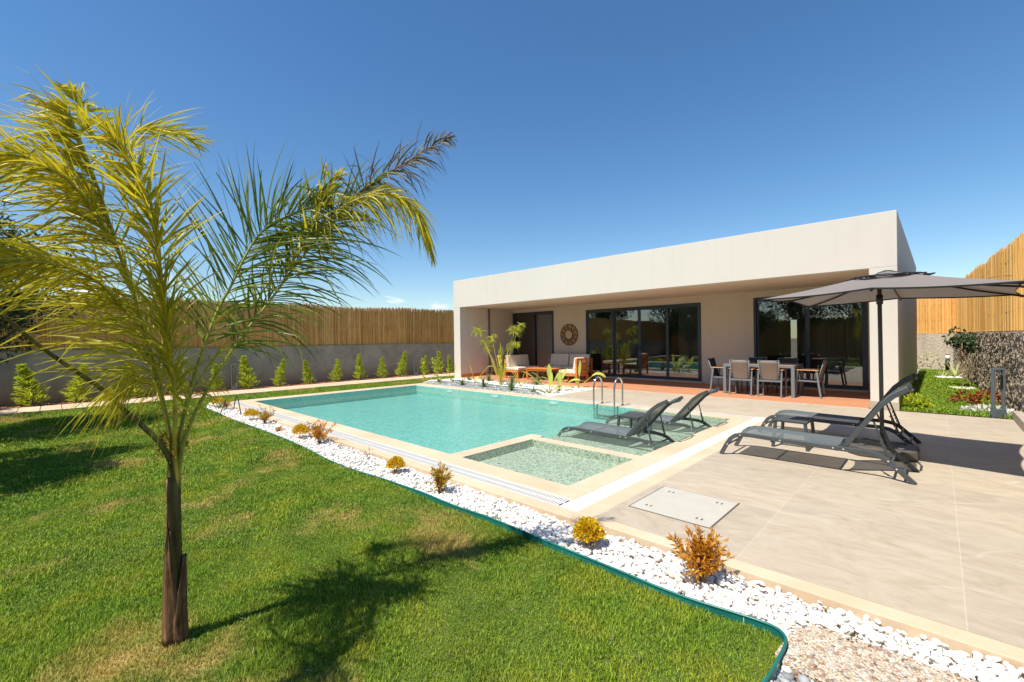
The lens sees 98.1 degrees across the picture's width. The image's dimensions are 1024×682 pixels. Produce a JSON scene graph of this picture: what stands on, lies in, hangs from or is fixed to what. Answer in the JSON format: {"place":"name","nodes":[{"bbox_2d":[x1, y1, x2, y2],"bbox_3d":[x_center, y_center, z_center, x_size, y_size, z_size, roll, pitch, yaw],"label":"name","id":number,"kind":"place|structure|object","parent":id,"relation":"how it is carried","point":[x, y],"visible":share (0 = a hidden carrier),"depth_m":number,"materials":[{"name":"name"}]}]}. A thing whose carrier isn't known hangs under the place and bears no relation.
{"place":"outdoors","nodes":[
{"label":"outdoors","id":0,"kind":"place"},
{"bbox_2d":[0,373,454,414],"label":"stone path","id":1,"kind":"structure","parent":0,"point":[51,407],"depth_m":14.91,"materials":[{"name":"stone"}]},
{"bbox_2d":[0,375,781,681],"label":"lawn","id":2,"kind":"structure","parent":0,"point":[480,630],"depth_m":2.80,"materials":[{"name":"plant"}]},
{"bbox_2d":[0,203,90,364],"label":"olive tree","id":3,"kind":"object","parent":2,"relation":"on","point":[22,323],"visible":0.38,"depth_m":8.89,"materials":[{"name":"green plant"}]},
{"bbox_2d":[0,64,457,648],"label":"palm tree","id":4,"kind":"object","parent":2,"relation":"on","point":[40,268],"visible":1,"depth_m":2.33,"materials":[{"name":"plant"}]},
{"bbox_2d":[205,402,787,681],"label":"lawn edging","id":5,"kind":"object","parent":2,"relation":"on","point":[752,621],"visible":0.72,"depth_m":3.02,"materials":[{"name":"green plastic"}]},
{"bbox_2d":[226,383,1023,676],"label":"pool coping","id":6,"kind":"object","parent":2,"relation":"on","point":[911,625],"visible":0.53,"depth_m":4.80,"materials":[{"name":"stone"}]},
{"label":"gutter channel","id":7,"kind":"structure","parent":6,"relation":"in","visible":0},
{"bbox_2d":[231,401,570,505],"bbox_3d":[-3.656,1.668,8.420,11.630,0.036,0.230,-1,0,44],"label":"drain grate","id":8,"kind":"object","parent":7,"relation":"on","point":[550,498],"visible":0.62,"depth_m":5.72,"materials":[{"name":"white plastic"}]},
{"bbox_2d":[560,500,589,511],"bbox_3d":[0.611,1.623,4.317,0.210,0.049,0.230,-1,0,44],"label":"corner plate","id":9,"kind":"object","parent":7,"relation":"on","point":[574,505],"visible":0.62,"depth_m":4.31,"materials":[{"name":"white plastic"}]},
{"bbox_2d":[547,396,753,417],"bbox_3d":[2.901,1.567,10.695,5.330,0.036,0.240,-1,0,44],"label":"drain grate","id":10,"kind":"object","parent":7,"relation":"on","point":[651,407],"visible":0.52,"depth_m":10.34,"materials":[{"name":"white plastic"}]},
{"bbox_2d":[574,419,761,504],"bbox_3d":[2.753,1.582,6.544,0.210,0.036,5.950,-1,0,44],"label":"drain grate","id":11,"kind":"object","parent":7,"relation":"on","point":[598,494],"visible":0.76,"depth_m":5.55,"materials":[{"name":"white plastic"}]},
{"bbox_2d":[256,385,633,453],"bbox_3d":[-2.201,1.786,11.331,8.782,0.320,5.352,-1,0,44],"label":"pool basin","id":12,"kind":"object","parent":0,"point":[453,446],"visible":0.44,"depth_m":11.34,"materials":[{"name":"liquid"}]},
{"bbox_2d":[260,386,632,452],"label":"pool water","id":13,"kind":"structure","parent":12,"relation":"in","point":[456,416],"depth_m":10.42,"materials":[{"name":"liquid"}]},
{"bbox_2d":[593,376,623,418],"bbox_3d":[2.338,1.372,10.782,0.660,1.021,0.450,-1,0,44],"label":"pool ladder","id":14,"kind":"object","parent":12,"relation":"attached to","point":[617,378],"visible":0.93,"depth_m":10.72,"materials":[{"name":"silver metal"}]},
{"bbox_2d":[426,380,545,395],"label":"grey gravel","id":15,"kind":"structure","parent":0,"point":[474,386],"depth_m":15.47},
{"bbox_2d":[430,357,439,382],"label":"leafy sapling","id":16,"kind":"object","parent":15,"relation":"on","point":[437,378],"visible":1,"depth_m":17.09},
{"bbox_2d":[476,374,491,386],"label":"spiky plant","id":17,"kind":"object","parent":15,"relation":"on","point":[483,383],"visible":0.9,"depth_m":15.49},
{"bbox_2d":[500,377,522,390],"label":"spiky plant","id":18,"kind":"object","parent":15,"relation":"on","point":[511,386],"visible":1,"depth_m":14.35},
{"bbox_2d":[423,378,595,395],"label":"white gravel","id":19,"kind":"structure","parent":0,"point":[554,392],"depth_m":15.10,"materials":[{"name":"gravel"}]},
{"bbox_2d":[470,322,526,384],"bbox_3d":[-0.477,0.470,16.364,2.333,2.340,0.757,-1,0,32],"label":"papyrus plant","id":20,"kind":"object","parent":19,"relation":"on","point":[516,330],"visible":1,"depth_m":16.18,"materials":[{"name":"plant"}]},
{"bbox_2d":[451,379,545,393],"bbox_3d":[-0.638,1.579,15.964,0.376,0.052,6.168,-1,0,-35],"label":"bed edging","id":21,"kind":"object","parent":19,"relation":"on","point":[502,386],"visible":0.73,"depth_m":15.50,"materials":[{"name":"stone"}]},
{"bbox_2d":[505,367,526,386],"bbox_3d":[0.168,1.262,15.493,0.802,0.706,0.189,-1,0,9],"label":"bird of paradise","id":22,"kind":"object","parent":19,"relation":"on","point":[517,377],"visible":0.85,"depth_m":15.47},
{"bbox_2d":[543,369,579,390],"bbox_3d":[1.536,1.244,14.081,1.264,0.723,0.452,-1,0,9],"label":"bird of paradise","id":23,"kind":"object","parent":19,"relation":"on","point":[559,378],"visible":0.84,"depth_m":14.17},
{"bbox_2d":[574,360,605,387],"bbox_3d":[2.579,1.115,14.673,1.029,0.944,0.185,-1,0,6],"label":"bird of paradise","id":24,"kind":"object","parent":19,"relation":"on","point":[596,373],"visible":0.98,"depth_m":14.69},
{"bbox_2d":[0,0,1023,337],"label":"sky","id":25,"kind":"structure","parent":0,"point":[583,129],"materials":[{"name":"blue"}]},
{"bbox_2d":[463,373,869,408],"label":"wooden deck","id":26,"kind":"structure","parent":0,"point":[847,399],"depth_m":13.32,"materials":[{"name":"wood"}]},
{"bbox_2d":[504,354,538,377],"bbox_3d":[0.441,1.075,19.088,0.805,0.950,1.400,-1,0,44],"label":"teak loveseat","id":27,"kind":"object","parent":26,"relation":"on","point":[518,363],"visible":0.65,"depth_m":18.96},
{"bbox_2d":[525,367,563,379],"bbox_3d":[1.307,1.309,17.718,1.360,0.465,0.800,-1,0,44],"label":"coffee table","id":28,"kind":"object","parent":26,"relation":"on","point":[538,369],"visible":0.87,"depth_m":17.62,"materials":[{"name":"brown wood"}]},
{"bbox_2d":[543,354,592,378],"bbox_3d":[2.327,1.039,18.709,2.100,0.970,0.730,-1,0,44],"label":"teak sofa","id":29,"kind":"object","parent":26,"relation":"on","point":[565,361],"visible":0.69,"depth_m":18.80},
{"bbox_2d":[559,357,587,381],"bbox_3d":[2.254,1.067,16.498,0.890,0.930,0.710,-1,0,44],"label":"teak armchair","id":30,"kind":"object","parent":26,"relation":"on","point":[573,372],"visible":0.82,"depth_m":16.21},
{"bbox_2d":[460,377,868,408],"bbox_3d":[2.785,1.634,14.547,13.940,0.202,0.050,-1,0,44],"label":"deck edge","id":31,"kind":"object","parent":26,"relation":"attached to","point":[644,391],"visible":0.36,"depth_m":14.32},
{"bbox_2d":[708,358,737,390],"bbox_3d":[6.257,0.998,13.230,0.682,0.980,0.610,-1,0,44],"label":"dining chair","id":32,"kind":"object","parent":26,"relation":"on","point":[714,369],"visible":0.71,"depth_m":13.31,"materials":[{"name":"grey metal"}]},
{"bbox_2d":[729,360,757,395],"bbox_3d":[6.437,0.998,12.379,0.610,0.980,0.682,-1,0,44],"label":"dining chair","id":33,"kind":"object","parent":26,"relation":"on","point":[739,369],"visible":1,"depth_m":12.20,"materials":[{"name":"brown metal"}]},
{"bbox_2d":[741,357,768,391],"bbox_3d":[7.218,0.985,13.192,0.610,0.980,0.682,-1,0,44],"label":"dining chair","id":34,"kind":"object","parent":26,"relation":"on","point":[753,359],"visible":0.27,"depth_m":13.37,"materials":[{"name":"grey fabric"}]},
{"bbox_2d":[723,362,803,397],"bbox_3d":[7.050,1.058,12.482,1.760,0.836,1.080,-1,0,44],"label":"dining table","id":35,"kind":"object","parent":26,"relation":"on","point":[792,366],"visible":0.6,"depth_m":12.21,"materials":[{"name":"grey metal"}]},
{"bbox_2d":[757,360,786,397],"bbox_3d":[6.955,0.992,11.894,0.610,0.980,0.682,-1,0,44],"label":"dining chair","id":36,"kind":"object","parent":26,"relation":"on","point":[768,371],"visible":1,"depth_m":11.73,"materials":[{"name":"brown metal"}]},
{"bbox_2d":[771,358,799,392],"bbox_3d":[7.788,0.978,12.644,0.610,0.980,0.682,-1,0,44],"label":"dining chair","id":37,"kind":"object","parent":26,"relation":"on","point":[788,360],"visible":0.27,"depth_m":12.77,"materials":[{"name":"grey fabric"}]},
{"bbox_2d":[795,359,827,398],"bbox_3d":[7.891,0.980,11.686,0.682,0.980,0.610,-1,0,44],"label":"dining chair","id":38,"kind":"object","parent":26,"relation":"on","point":[819,379],"visible":0.97,"depth_m":11.66,"materials":[{"name":"grey metal"}]},
{"bbox_2d":[453,210,916,410],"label":"villa","id":39,"kind":"structure","parent":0,"point":[681,313],"depth_m":14.69,"materials":[{"name":"white paint"}]},
{"bbox_2d":[560,324,577,344],"bbox_3d":[2.484,-0.277,19.363,0.941,0.941,0.058,-1,0,44],"label":"wall ornament","id":40,"kind":"object","parent":39,"relation":"attached to","point":[569,334],"depth_m":19.35,"materials":[{"name":"wicker"}]},
{"bbox_2d":[369,467,1023,681],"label":"white pebbles","id":41,"kind":"object","parent":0,"point":[757,609],"visible":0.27,"depth_m":2.85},
{"bbox_2d":[385,456,405,472],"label":"golden shrub","id":42,"kind":"object","parent":41,"relation":"on","point":[396,462],"visible":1,"depth_m":5.55,"materials":[{"name":"yellow plant"}]},
{"bbox_2d":[423,460,454,492],"bbox_3d":[-0.790,1.494,4.845,0.349,0.347,0.278,-1,0,44],"label":"heavenly bamboo","id":43,"kind":"object","parent":41,"relation":"on","point":[440,479],"visible":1,"depth_m":4.84,"materials":[{"name":"yellow plant"}]},
{"bbox_2d":[101,457,1023,681],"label":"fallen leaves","id":44,"kind":"object","parent":41,"relation":"on","point":[493,679],"visible":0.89,"depth_m":2.76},
{"bbox_2d":[572,516,605,545],"bbox_3d":[0.613,1.532,3.545,0.280,0.259,0.268,-1,0,44],"label":"golden shrub","id":45,"kind":"object","parent":41,"relation":"on","point":[582,526],"visible":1,"depth_m":3.49,"materials":[{"name":"yellow plant"}]},
{"bbox_2d":[666,524,736,584],"bbox_3d":[1.258,1.448,2.993,0.430,0.392,0.423,-1,0,-21],"label":"heavenly bamboo","id":46,"kind":"object","parent":41,"relation":"on","point":[703,558],"visible":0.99,"depth_m":2.98,"materials":[{"name":"orange plant"}]},
{"bbox_2d":[399,469,998,681],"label":"pebble base","id":47,"kind":"object","parent":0,"point":[852,634],"visible":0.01,"depth_m":2.88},
{"bbox_2d":[208,403,288,431],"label":"white pebbles","id":48,"kind":"object","parent":47,"relation":"on","point":[246,419],"visible":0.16,"depth_m":9.61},
{"bbox_2d":[219,397,234,409],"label":"heavenly bamboo","id":49,"kind":"object","parent":48,"relation":"on","point":[226,404],"visible":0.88,"depth_m":11.20,"materials":[{"name":"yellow plant"}]},
{"bbox_2d":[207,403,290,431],"bbox_3d":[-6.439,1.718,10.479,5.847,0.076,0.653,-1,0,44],"label":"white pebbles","id":50,"kind":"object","parent":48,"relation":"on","point":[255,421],"visible":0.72,"depth_m":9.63,"materials":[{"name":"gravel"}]},
{"bbox_2d":[243,408,258,419],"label":"golden shrub","id":51,"kind":"object","parent":48,"relation":"on","point":[253,411],"visible":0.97,"depth_m":9.56,"materials":[{"name":"yellow plant"}]},
{"bbox_2d":[255,405,275,423],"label":"heavenly bamboo","id":52,"kind":"object","parent":48,"relation":"on","point":[265,416],"visible":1,"depth_m":9.16,"materials":[{"name":"brown plant"}]},
{"bbox_2d":[273,430,387,473],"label":"white pebbles","id":53,"kind":"object","parent":47,"relation":"on","point":[361,465],"visible":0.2,"depth_m":6.48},
{"bbox_2d":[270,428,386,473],"bbox_3d":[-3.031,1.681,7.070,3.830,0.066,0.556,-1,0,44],"label":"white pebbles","id":54,"kind":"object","parent":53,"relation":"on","point":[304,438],"visible":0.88,"depth_m":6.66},
{"bbox_2d":[292,423,309,437],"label":"golden shrub","id":55,"kind":"object","parent":54,"relation":"on","point":[297,428],"visible":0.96,"depth_m":7.66,"materials":[{"name":"yellow plant"}]},
{"bbox_2d":[306,419,335,442],"bbox_3d":[-3.157,1.480,7.318,0.438,0.426,0.477,-1,0,44],"label":"heavenly bamboo","id":56,"kind":"object","parent":54,"relation":"on","point":[317,433],"visible":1,"depth_m":7.28,"materials":[{"name":"orange plant"}]},
{"bbox_2d":[775,672,810,681],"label":"stones","id":57,"kind":"object","parent":47,"relation":"on","point":[785,677],"visible":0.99,"depth_m":2.14,"materials":[{"name":"stone"}]},
{"bbox_2d":[775,627,973,681],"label":"aggregate slab","id":58,"kind":"structure","parent":47,"relation":"on","point":[837,678],"depth_m":2.22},
{"bbox_2d":[777,624,976,681],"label":"stone chips","id":59,"kind":"object","parent":47,"relation":"on","point":[866,671],"visible":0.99,"depth_m":2.24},
{"bbox_2d":[552,388,1023,648],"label":"terrace","id":60,"kind":"structure","parent":0,"point":[941,541],"depth_m":4.06,"materials":[{"name":"tile"}]},
{"bbox_2d":[629,486,739,528],"bbox_3d":[1.665,1.589,4.288,0.770,0.028,0.776,-1,0,44],"label":"inspection hatch","id":61,"kind":"object","parent":60,"relation":"on","point":[705,511],"visible":0.77,"depth_m":4.24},
{"bbox_2d":[771,415,814,450],"bbox_3d":[4.150,1.341,6.535,0.469,0.404,0.539,-1,0,44],"label":"side table","id":62,"kind":"object","parent":60,"relation":"on","point":[783,419],"visible":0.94,"depth_m":6.48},
{"bbox_2d":[719,383,918,484],"bbox_3d":[3.812,1.035,5.672,2.026,1.059,0.644,-1,0,44],"label":"sun lounger","id":63,"kind":"object","parent":60,"relation":"on","point":[822,441],"visible":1,"depth_m":5.38,"materials":[{"name":"grey"}]},
{"bbox_2d":[761,373,921,450],"bbox_3d":[5.091,1.012,7.023,2.026,1.059,0.644,-1,0,44],"label":"sun lounger","id":64,"kind":"object","parent":60,"relation":"on","point":[838,419],"visible":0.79,"depth_m":6.74,"materials":[{"name":"grey"}]},
{"bbox_2d":[757,270,1023,461],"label":"garden umbrella","id":65,"kind":"object","parent":60,"relation":"on","point":[878,288],"visible":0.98,"depth_m":5.75,"materials":[{"name":"fabric"}]},
{"bbox_2d":[1013,411,1023,431],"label":"kerb","id":66,"kind":"structure","parent":60,"relation":"on","point":[1018,417],"depth_m":7.77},
{"bbox_2d":[791,338,987,417],"bbox_3d":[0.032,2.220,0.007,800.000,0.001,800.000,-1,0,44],"label":"ground","id":67,"kind":"structure","parent":0,"point":[793,347],"depth_m":54.94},
{"bbox_2d":[0,343,454,408],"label":"garden wall","id":68,"kind":"structure","parent":67,"relation":"on","point":[321,365],"depth_m":16.92,"materials":[{"name":"concrete"}]},
{"bbox_2d":[0,297,453,351],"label":"reed fence","id":69,"kind":"object","parent":68,"relation":"on","point":[378,325],"visible":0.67,"depth_m":18.26,"materials":[{"name":"wicker"}]},
{"bbox_2d":[463,409,729,485],"bbox_3d":[1.723,1.877,7.560,2.100,0.590,5.352,-1,0,44],"label":"pool ledge","id":70,"kind":"object","parent":67,"relation":"on","point":[561,464],"visible":0.41,"depth_m":6.72,"materials":[{"name":"tile"}]},
{"bbox_2d":[557,396,683,449],"bbox_3d":[1.783,1.306,7.545,2.094,0.850,0.644,-1,0,44],"label":"sun lounger","id":71,"kind":"object","parent":70,"relation":"on","point":[644,423],"visible":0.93,"depth_m":7.25,"materials":[{"name":"grey"}]},
{"bbox_2d":[538,409,727,447],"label":"shallow water","id":72,"kind":"structure","parent":70,"relation":"in","point":[644,411],"depth_m":8.65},
{"bbox_2d":[617,412,652,436],"bbox_3d":[2.267,1.562,8.225,0.469,0.404,0.539,-1,0,44],"label":"side table","id":73,"kind":"object","parent":70,"relation":"on","point":[637,416],"visible":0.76,"depth_m":8.18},
{"bbox_2d":[605,387,719,432],"bbox_3d":[2.889,1.287,8.673,2.094,0.850,0.644,-1,0,44],"label":"sun lounger","id":74,"kind":"object","parent":70,"relation":"on","point":[687,409],"visible":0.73,"depth_m":8.27,"materials":[{"name":"grey"}]},
{"bbox_2d":[917,333,953,373],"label":"garden wall","id":75,"kind":"structure","parent":67,"relation":"on","point":[930,344],"depth_m":19.84,"materials":[{"name":"stone"}]},
{"bbox_2d":[916,298,955,333],"bbox_3d":[17.944,-1.566,20.762,4.107,2.469,0.061,-1,0,44],"label":"reed fence","id":76,"kind":"object","parent":75,"relation":"on","point":[936,315],"visible":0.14,"depth_m":19.80,"materials":[{"name":"gold wood"}]},
{"bbox_2d":[953,330,1023,419],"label":"garden wall","id":77,"kind":"structure","parent":67,"relation":"on","point":[1001,349],"depth_m":10.22,"materials":[{"name":"stone"}]},
{"bbox_2d":[956,232,1023,331],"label":"reed fence","id":78,"kind":"object","parent":77,"relation":"on","point":[997,313],"visible":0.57,"depth_m":10.33,"materials":[{"name":"gold reed"}]},
{"bbox_2d":[903,409,1012,418],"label":"garden lawn","id":79,"kind":"structure","parent":0,"point":[957,414],"depth_m":8.85,"materials":[{"name":"plant"}]},
{"bbox_2d":[900,392,934,408],"bbox_3d":[8.734,1.296,9.653,0.713,0.373,0.623,-1,0,44],"label":"green tuft","id":80,"kind":"object","parent":79,"relation":"on","point":[915,398],"visible":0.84,"depth_m":9.58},
{"bbox_2d":[917,353,944,369],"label":"creeper","id":81,"kind":"object","parent":79,"relation":"on","point":[930,358],"visible":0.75,"depth_m":19.60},
{"bbox_2d":[936,365,956,376],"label":"striped plant","id":82,"kind":"object","parent":79,"relation":"on","point":[941,374],"visible":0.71,"depth_m":16.31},
{"bbox_2d":[945,354,949,369],"bbox_3d":[18.641,0.930,18.996,0.160,0.730,0.160,-1,0,44],"label":"bollard lamp","id":83,"kind":"object","parent":79,"relation":"on","point":[947,358],"visible":0.85,"depth_m":18.95,"materials":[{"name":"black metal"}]},
{"bbox_2d":[944,361,961,375],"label":"striped plant","id":84,"kind":"object","parent":79,"relation":"on","point":[953,371],"visible":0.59,"depth_m":16.24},
{"bbox_2d":[899,368,1012,417],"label":"garden grass","id":85,"kind":"structure","parent":79,"relation":"on","point":[937,391],"depth_m":11.79,"materials":[{"name":"plant"}]},
{"bbox_2d":[941,326,980,386],"bbox_3d":[13.270,0.494,13.023,0.817,1.894,0.827,-1,0,17],"label":"young tree","id":86,"kind":"object","parent":79,"relation":"on","point":[956,340],"visible":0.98,"depth_m":13.05,"materials":[{"name":"green plant"}]},
{"bbox_2d":[948,390,982,403],"bbox_3d":[10.374,1.279,10.177,0.576,0.327,0.522,-1,0,44],"label":"shrub","id":87,"kind":"object","parent":79,"relation":"on","point":[956,397],"visible":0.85,"depth_m":10.17,"materials":[{"name":"red plant"}]},
{"bbox_2d":[966,389,1000,404],"bbox_3d":[10.480,1.247,9.783,0.680,0.401,0.565,-1,0,44],"label":"shrub","id":88,"kind":"object","parent":79,"relation":"on","point":[975,397],"visible":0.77,"depth_m":9.82,"materials":[{"name":"red plant"}]},
{"bbox_2d":[958,403,1013,415],"bbox_3d":[9.602,1.363,8.975,0.881,0.226,0.799,-1,0,44],"label":"flower patch","id":89,"kind":"object","parent":79,"relation":"on","point":[979,406],"visible":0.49,"depth_m":8.96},
{"bbox_2d":[990,368,1006,417],"bbox_3d":[9.305,0.991,8.495,0.210,0.940,0.090,-1,0,6],"label":"lantern frame","id":90,"kind":"object","parent":79,"relation":"on","point":[996,413],"visible":1,"depth_m":8.47,"materials":[{"name":"metal"}]},
{"label":"planting bed","id":91,"kind":"structure","parent":0,"visible":0},
{"bbox_2d":[419,357,425,381],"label":"leafy sapling","id":92,"kind":"object","parent":91,"relation":"on","point":[422,369],"visible":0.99,"depth_m":17.82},
{"bbox_2d":[527,376,547,384],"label":"spiky plant","id":93,"kind":"object","parent":91,"relation":"on","point":[537,381],"visible":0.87,"depth_m":15.97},
{"bbox_2d":[522,364,562,392],"bbox_3d":[0.921,1.166,13.629,1.265,0.897,0.417,-1,0,-1],"label":"bird of paradise","id":94,"kind":"object","parent":91,"relation":"on","point":[549,374],"visible":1,"depth_m":13.54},
{"label":"mulch ground","id":95,"kind":"structure","parent":0,"visible":0},
{"bbox_2d":[11,363,50,406],"bbox_3d":[-13.304,1.212,12.217,0.956,1.283,0.838,-8,8,44],"label":"young conifer","id":96,"kind":"object","parent":95,"relation":"on","point":[23,371],"visible":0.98,"depth_m":12.18,"materials":[{"name":"green plant"}]},
{"bbox_2d":[58,364,93,402],"bbox_3d":[-12.635,1.236,12.929,0.794,1.191,0.695,-1,0,23],"label":"young conifer","id":97,"kind":"object","parent":95,"relation":"on","point":[76,389],"visible":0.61,"depth_m":12.88,"materials":[{"name":"green plant"}]},
{"bbox_2d":[0,372,453,408],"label":"bark mulch","id":98,"kind":"object","parent":95,"relation":"on","point":[71,402],"visible":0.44,"depth_m":15.98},
{"bbox_2d":[122,363,148,396],"bbox_3d":[-11.848,1.231,13.861,0.847,1.176,0.800,-6,-4,-15],"label":"young conifer","id":99,"kind":"object","parent":98,"relation":"on","point":[135,390],"visible":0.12,"depth_m":13.81,"materials":[{"name":"green plant"}]},
{"bbox_2d":[164,365,188,393],"bbox_3d":[-10.960,1.240,14.503,0.785,1.131,0.788,-3,7,0],"label":"young conifer","id":100,"kind":"object","parent":98,"relation":"on","point":[186,383],"visible":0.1,"depth_m":14.56,"materials":[{"name":"green plant"}]},
{"bbox_2d":[208,364,224,391],"bbox_3d":[-10.239,1.276,15.390,0.558,1.025,0.588,-1,0,39],"label":"young conifer","id":101,"kind":"object","parent":98,"relation":"on","point":[214,371],"visible":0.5,"depth_m":15.27,"materials":[{"name":"green plant"}]},
{"bbox_2d":[231,364,238,389],"bbox_3d":[-9.910,1.291,15.865,0.210,0.940,0.090,-1,0,-16],"label":"lantern frame","id":102,"kind":"object","parent":98,"relation":"on","point":[234,387],"visible":0.82,"depth_m":15.84,"materials":[{"name":"metal"}]},
{"bbox_2d":[236,355,259,388],"bbox_3d":[-9.575,1.129,16.049,0.872,1.304,0.764,-9,0,31],"label":"young conifer","id":103,"kind":"object","parent":98,"relation":"on","point":[247,368],"visible":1,"depth_m":16.01,"materials":[{"name":"green plant"}]},
{"bbox_2d":[270,359,287,386],"bbox_3d":[-8.819,1.206,16.825,0.619,1.116,0.541,-1,0,11],"label":"young conifer","id":104,"kind":"object","parent":98,"relation":"on","point":[280,371],"visible":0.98,"depth_m":16.83,"materials":[{"name":"green plant"}]},
{"bbox_2d":[353,354,367,378],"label":"young conifer","id":105,"kind":"object","parent":98,"relation":"on","point":[359,370],"visible":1,"depth_m":19.15,"materials":[{"name":"green plant"}]},
{"bbox_2d":[394,351,407,375],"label":"young conifer","id":106,"kind":"object","parent":98,"relation":"on","point":[403,360],"visible":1,"depth_m":20.52,"materials":[{"name":"green plant"}]},
{"bbox_2d":[414,356,417,375],"bbox_3d":[-4.607,1.198,21.308,0.210,0.940,0.090,-1,0,-16],"label":"lantern frame","id":107,"kind":"object","parent":98,"relation":"on","point":[415,373],"visible":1,"depth_m":21.27,"materials":[{"name":"metal"}]},
{"bbox_2d":[419,355,429,373],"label":"young conifer","id":108,"kind":"object","parent":98,"relation":"on","point":[425,360],"visible":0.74,"depth_m":21.48,"materials":[{"name":"green plant"}]},
{"bbox_2d":[432,351,444,371],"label":"young conifer","id":109,"kind":"object","parent":98,"relation":"on","point":[440,366],"visible":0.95,"depth_m":21.92,"materials":[{"name":"green plant"}]},
{"bbox_2d":[302,360,316,383],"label":"young conifer","id":110,"kind":"object","parent":95,"relation":"on","point":[307,370],"visible":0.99,"depth_m":17.57,"materials":[{"name":"green plant"}]},
{"bbox_2d":[327,359,342,381],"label":"young conifer","id":111,"kind":"object","parent":95,"relation":"on","point":[337,372],"visible":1,"depth_m":18.43,"materials":[{"name":"green plant"}]},
{"bbox_2d":[374,357,387,376],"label":"young conifer","id":112,"kind":"object","parent":95,"relation":"on","point":[382,366],"visible":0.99,"depth_m":19.95,"materials":[{"name":"green plant"}]},
{"bbox_2d":[446,355,453,372],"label":"young conifer","id":113,"kind":"object","parent":95,"relation":"on","point":[450,366],"visible":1,"depth_m":22.51,"materials":[{"name":"green plant"}]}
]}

